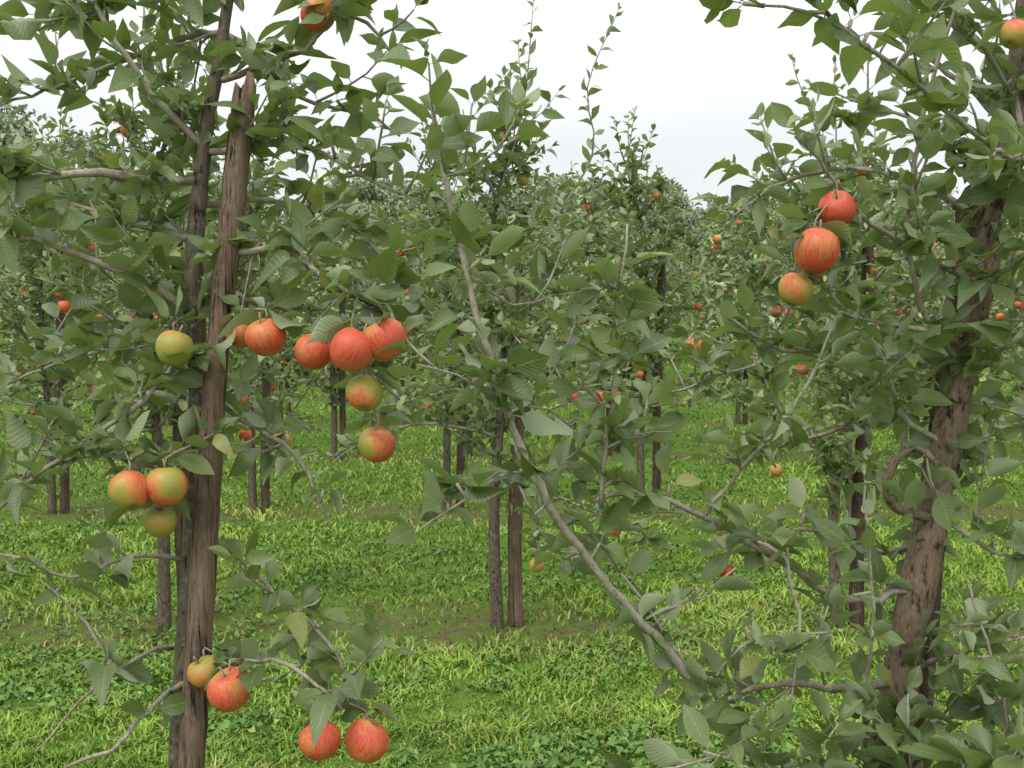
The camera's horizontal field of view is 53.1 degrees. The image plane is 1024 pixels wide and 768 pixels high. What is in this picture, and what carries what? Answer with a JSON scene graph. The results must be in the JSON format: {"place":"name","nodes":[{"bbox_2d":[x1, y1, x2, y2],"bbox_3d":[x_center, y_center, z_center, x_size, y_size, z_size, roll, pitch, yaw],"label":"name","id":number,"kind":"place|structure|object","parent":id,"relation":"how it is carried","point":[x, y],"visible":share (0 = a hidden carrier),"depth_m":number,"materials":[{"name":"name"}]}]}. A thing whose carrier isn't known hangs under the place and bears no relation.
{"place":"outdoors","nodes":[
{"label":"outdoors","id":0,"kind":"place"},
{"bbox_2d":[0,0,1015,214],"label":"sky","id":1,"kind":"structure","parent":0,"point":[700,83],"materials":[{"name":"white"}]},
{"bbox_2d":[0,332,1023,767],"bbox_3d":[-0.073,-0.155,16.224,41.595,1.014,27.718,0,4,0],"label":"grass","id":2,"kind":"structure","parent":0,"point":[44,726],"depth_m":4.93,"materials":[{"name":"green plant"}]},
{"bbox_2d":[0,253,1023,767],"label":"ground","id":3,"kind":"structure","parent":0,"point":[394,617],"depth_m":6.18,"materials":[{"name":"green plant"}]},
{"bbox_2d":[0,108,114,513],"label":"apple tree","id":4,"kind":"object","parent":3,"relation":"on","point":[15,328],"visible":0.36,"depth_m":7.72,"materials":[{"name":"green plant"}]},
{"bbox_2d":[56,243,69,513],"bbox_3d":[-3.437,0.010,7.827,0.105,2.179,0.083,0,4,0],"label":"wooden stake","id":5,"kind":"object","parent":3,"relation":"on","point":[64,491],"visible":0.17,"depth_m":7.86,"materials":[{"name":"brown wood"}]},
{"bbox_2d":[0,0,282,630],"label":"apple tree","id":6,"kind":"object","parent":3,"relation":"on","point":[125,116],"visible":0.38,"depth_m":4.84,"materials":[{"name":"green plant"}]},
{"bbox_2d":[171,241,186,610],"bbox_3d":[-1.627,0.302,5.017,0.081,2.022,0.074,-2,5,-27],"label":"wooden stake","id":7,"kind":"object","parent":3,"relation":"on","point":[178,530],"visible":0.13,"depth_m":5.01,"materials":[{"name":"brown wood"}]},
{"bbox_2d":[177,71,256,767],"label":"wooden stake","id":8,"kind":"object","parent":3,"relation":"on","point":[200,613],"visible":0.88,"depth_m":1.84,"materials":[{"name":"brown wood"}]},
{"bbox_2d":[137,105,320,512],"bbox_3d":[-2.079,-0.504,7.770,1.555,3.195,1.428,2,5,28],"label":"apple tree","id":9,"kind":"object","parent":3,"relation":"on","point":[284,395],"visible":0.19,"depth_m":7.75,"materials":[{"name":"green plant"}]},
{"bbox_2d":[0,0,493,767],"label":"apple tree","id":10,"kind":"object","parent":3,"relation":"on","point":[28,178],"visible":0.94,"depth_m":1.86,"materials":[{"name":"green plant"}]},
{"bbox_2d":[107,466,148,510],"bbox_3d":[-0.658,0.180,1.760,0.069,0.075,0.072,0,4,6],"label":"apple","id":11,"kind":"object","parent":10,"relation":"hanging from","point":[127,490],"visible":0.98,"depth_m":1.73,"materials":[{"name":"orange plant"}]},
{"bbox_2d":[142,505,177,537],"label":"apple","id":12,"kind":"object","parent":10,"relation":"hanging from","point":[159,521],"visible":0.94,"depth_m":1.80,"materials":[{"name":"green plant"}]},
{"bbox_2d":[146,459,187,505],"bbox_3d":[-0.601,0.171,1.781,0.072,0.082,0.073,-7,-4,39],"label":"apple","id":13,"kind":"object","parent":10,"relation":"attached to","point":[167,486],"visible":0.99,"depth_m":1.75,"materials":[{"name":"green plant"}]},
{"bbox_2d":[155,325,193,366],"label":"apple","id":14,"kind":"object","parent":10,"relation":"attached to","point":[170,341],"visible":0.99,"depth_m":1.79,"materials":[{"name":"green plant"}]},
{"bbox_2d":[187,655,220,688],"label":"apple","id":15,"kind":"object","parent":10,"relation":"hanging from","point":[199,671],"visible":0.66,"depth_m":1.82,"materials":[{"name":"yellow plant"}]},
{"bbox_2d":[207,666,250,711],"bbox_3d":[-0.497,0.530,1.797,0.074,0.086,0.079,-10,21,9],"label":"apple","id":16,"kind":"object","parent":10,"relation":"hanging from","point":[227,691],"visible":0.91,"depth_m":1.77,"materials":[{"name":"red plant"}]},
{"bbox_2d":[225,313,248,347],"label":"apple","id":17,"kind":"object","parent":10,"relation":"attached to","point":[239,341],"visible":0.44,"depth_m":1.79,"materials":[{"name":"orange plant"}]},
{"bbox_2d":[245,312,285,355],"bbox_3d":[-0.424,-0.086,1.758,0.070,0.078,0.068,-19,22,-13],"label":"apple","id":18,"kind":"object","parent":10,"relation":"attached to","point":[265,337],"visible":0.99,"depth_m":1.74,"materials":[{"name":"red plant"}]},
{"bbox_2d":[272,429,290,449],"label":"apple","id":19,"kind":"object","parent":10,"relation":"attached to","point":[288,438],"visible":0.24,"depth_m":2.29,"materials":[{"name":"orange plant"}]},
{"bbox_2d":[295,334,330,369],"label":"apple","id":20,"kind":"object","parent":10,"relation":"hanging from","point":[314,355],"visible":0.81,"depth_m":1.72,"materials":[{"name":"red plant"}]},
{"bbox_2d":[300,0,334,31],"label":"apple","id":21,"kind":"object","parent":10,"relation":"attached to","point":[323,6],"visible":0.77,"depth_m":1.82,"materials":[{"name":"red plant"}]},
{"bbox_2d":[298,721,340,760],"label":"apple","id":22,"kind":"object","parent":10,"relation":"attached to","point":[327,745],"visible":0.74,"depth_m":1.74,"materials":[{"name":"red plant"}]},
{"bbox_2d":[330,323,372,372],"bbox_3d":[-0.260,-0.062,1.690,0.075,0.086,0.078,31,0,-22],"label":"apple","id":23,"kind":"object","parent":10,"relation":"attached to","point":[350,350],"visible":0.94,"depth_m":1.66,"materials":[{"name":"red plant"}]},
{"bbox_2d":[346,371,382,411],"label":"apple","id":24,"kind":"object","parent":10,"relation":"attached to","point":[364,393],"visible":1,"depth_m":1.70,"materials":[{"name":"green plant"}]},
{"bbox_2d":[345,714,388,763],"bbox_3d":[-0.248,0.610,1.770,0.076,0.084,0.074,30,-3,-21],"label":"apple","id":25,"kind":"object","parent":10,"relation":"hanging from","point":[366,741],"visible":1,"depth_m":1.75,"materials":[{"name":"red plant"}]},
{"bbox_2d":[358,420,395,462],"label":"apple","id":26,"kind":"object","parent":10,"relation":"hanging from","point":[377,444],"visible":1,"depth_m":1.76,"materials":[{"name":"red plant"}]},
{"bbox_2d":[363,314,406,361],"bbox_3d":[-0.214,-0.079,1.701,0.075,0.084,0.074,-31,5,-35],"label":"apple","id":27,"kind":"object","parent":10,"relation":"attached to","point":[383,333],"visible":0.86,"depth_m":1.67,"materials":[{"name":"red plant"}]},
{"bbox_2d":[260,244,269,512],"bbox_3d":[-1.889,-0.002,7.822,0.091,2.177,0.078,0,4,0],"label":"wooden stake","id":28,"kind":"object","parent":3,"relation":"on","point":[265,495],"visible":0.23,"depth_m":7.83,"materials":[{"name":"brown wood"}]},
{"bbox_2d":[455,258,466,508],"bbox_3d":[-0.392,0.003,7.826,0.091,2.184,0.087,4,6,43],"label":"wooden stake","id":29,"kind":"object","parent":3,"relation":"on","point":[460,465],"visible":0.21,"depth_m":7.83,"materials":[{"name":"brown wood"}]},
{"bbox_2d":[373,119,578,511],"bbox_3d":[-0.422,-0.459,7.792,1.513,3.108,1.389,3,5,36],"label":"apple tree","id":30,"kind":"object","parent":3,"relation":"on","point":[425,191],"visible":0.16,"depth_m":7.68,"materials":[{"name":"green plant"}]},
{"bbox_2d":[288,0,678,629],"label":"apple tree","id":31,"kind":"object","parent":3,"relation":"on","point":[505,318],"visible":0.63,"depth_m":4.87,"materials":[{"name":"green plant"}]},
{"bbox_2d":[48,274,920,458],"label":"distant wooden stakes","id":32,"kind":"object","parent":3,"relation":"on","point":[342,402],"visible":0.16,"depth_m":10.67,"materials":[{"name":"brown wood"}]},
{"bbox_2d":[0,142,1023,458],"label":"distant apple trees","id":33,"kind":"object","parent":3,"relation":"on","point":[722,260],"visible":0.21,"depth_m":10.98,"materials":[{"name":"green plant"}]},
{"bbox_2d":[0,103,1023,261],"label":"distant woodland","id":34,"kind":"object","parent":3,"relation":"on","point":[372,195],"visible":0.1,"depth_m":67.69,"materials":[{"name":"green plant"}]},
{"bbox_2d":[0,401,1023,767],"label":"clover and weeds","id":35,"kind":"object","parent":3,"relation":"on","point":[496,755],"visible":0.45,"depth_m":4.39,"materials":[{"name":"green plant"}]},
{"bbox_2d":[507,269,525,627],"bbox_3d":[0.026,0.374,5.025,0.083,1.870,0.078,-4,6,-44],"label":"wooden stake","id":36,"kind":"object","parent":3,"relation":"on","point":[515,593],"visible":0.51,"depth_m":5.03,"materials":[{"name":"brown wood"}]},
{"bbox_2d":[557,106,745,512],"bbox_3d":[1.032,-0.483,7.712,1.420,3.179,1.547,1,5,16],"label":"apple tree","id":37,"kind":"object","parent":3,"relation":"on","point":[632,165],"visible":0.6,"depth_m":7.66,"materials":[{"name":"green plant"}]},
{"bbox_2d":[652,245,665,511],"bbox_3d":[1.120,0.008,7.825,0.092,2.174,0.074,0,4,0],"label":"wooden stake","id":38,"kind":"object","parent":3,"relation":"on","point":[656,477],"visible":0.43,"depth_m":7.81,"materials":[{"name":"brown wood"}]},
{"bbox_2d":[366,0,1023,767],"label":"apple tree","id":39,"kind":"object","parent":3,"relation":"on","point":[894,708],"visible":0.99,"depth_m":1.85,"materials":[{"name":"green plant"}]},
{"bbox_2d":[687,335,702,355],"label":"apple","id":40,"kind":"object","parent":39,"relation":"hanging from","point":[691,341],"visible":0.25,"depth_m":2.58,"materials":[{"name":"orange plant"}]},
{"bbox_2d":[720,561,733,576],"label":"apple","id":41,"kind":"object","parent":39,"relation":"attached to","point":[728,568],"visible":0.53,"depth_m":1.89,"materials":[{"name":"red plant"}]},
{"bbox_2d":[778,267,813,305],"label":"apple","id":42,"kind":"object","parent":39,"relation":"attached to","point":[795,289],"visible":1,"depth_m":1.78,"materials":[{"name":"orange plant"}]},
{"bbox_2d":[794,220,839,273],"bbox_3d":[0.525,-0.236,1.761,0.080,0.093,0.088,12,0,-28],"label":"apple","id":43,"kind":"object","parent":39,"relation":"attached to","point":[816,250],"visible":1,"depth_m":1.73,"materials":[{"name":"red plant"}]},
{"bbox_2d":[818,189,855,223],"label":"apple","id":44,"kind":"object","parent":39,"relation":"attached to","point":[841,206],"visible":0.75,"depth_m":1.78,"materials":[{"name":"red plant"}]},
{"bbox_2d":[999,19,1023,49],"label":"apple","id":45,"kind":"object","parent":39,"relation":"hanging from","point":[1011,34],"visible":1,"depth_m":1.69,"materials":[{"name":"green plant"}]},
{"bbox_2d":[734,53,960,628],"bbox_3d":[1.640,-0.134,4.984,1.145,2.889,1.374,2,5,28],"label":"apple tree","id":46,"kind":"object","parent":3,"relation":"on","point":[830,450],"visible":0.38,"depth_m":4.88,"materials":[{"name":"green plant"}]},
{"bbox_2d":[769,148,941,512],"bbox_3d":[2.546,-0.371,7.745,1.418,2.913,1.301,0,4,-4],"label":"apple tree","id":47,"kind":"object","parent":3,"relation":"on","point":[857,272],"visible":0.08,"depth_m":7.70,"materials":[{"name":"green plant"}]},
{"bbox_2d":[848,245,873,627],"bbox_3d":[1.716,0.302,5.019,0.083,2.022,0.078,0,4,0],"label":"wooden stake","id":48,"kind":"object","parent":3,"relation":"on","point":[861,445],"visible":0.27,"depth_m":5.02,"materials":[{"name":"brown wood"}]},
{"bbox_2d":[904,185,982,767],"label":"wooden stake","id":49,"kind":"object","parent":3,"relation":"on","point":[925,689],"visible":0.08,"depth_m":2.10,"materials":[{"name":"brown wood"}]},
{"bbox_2d":[985,231,1023,393],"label":"apple tree","id":50,"kind":"object","parent":3,"relation":"on","point":[1005,376],"visible":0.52,"depth_m":7.95,"materials":[{"name":"green plant"}]}
]}

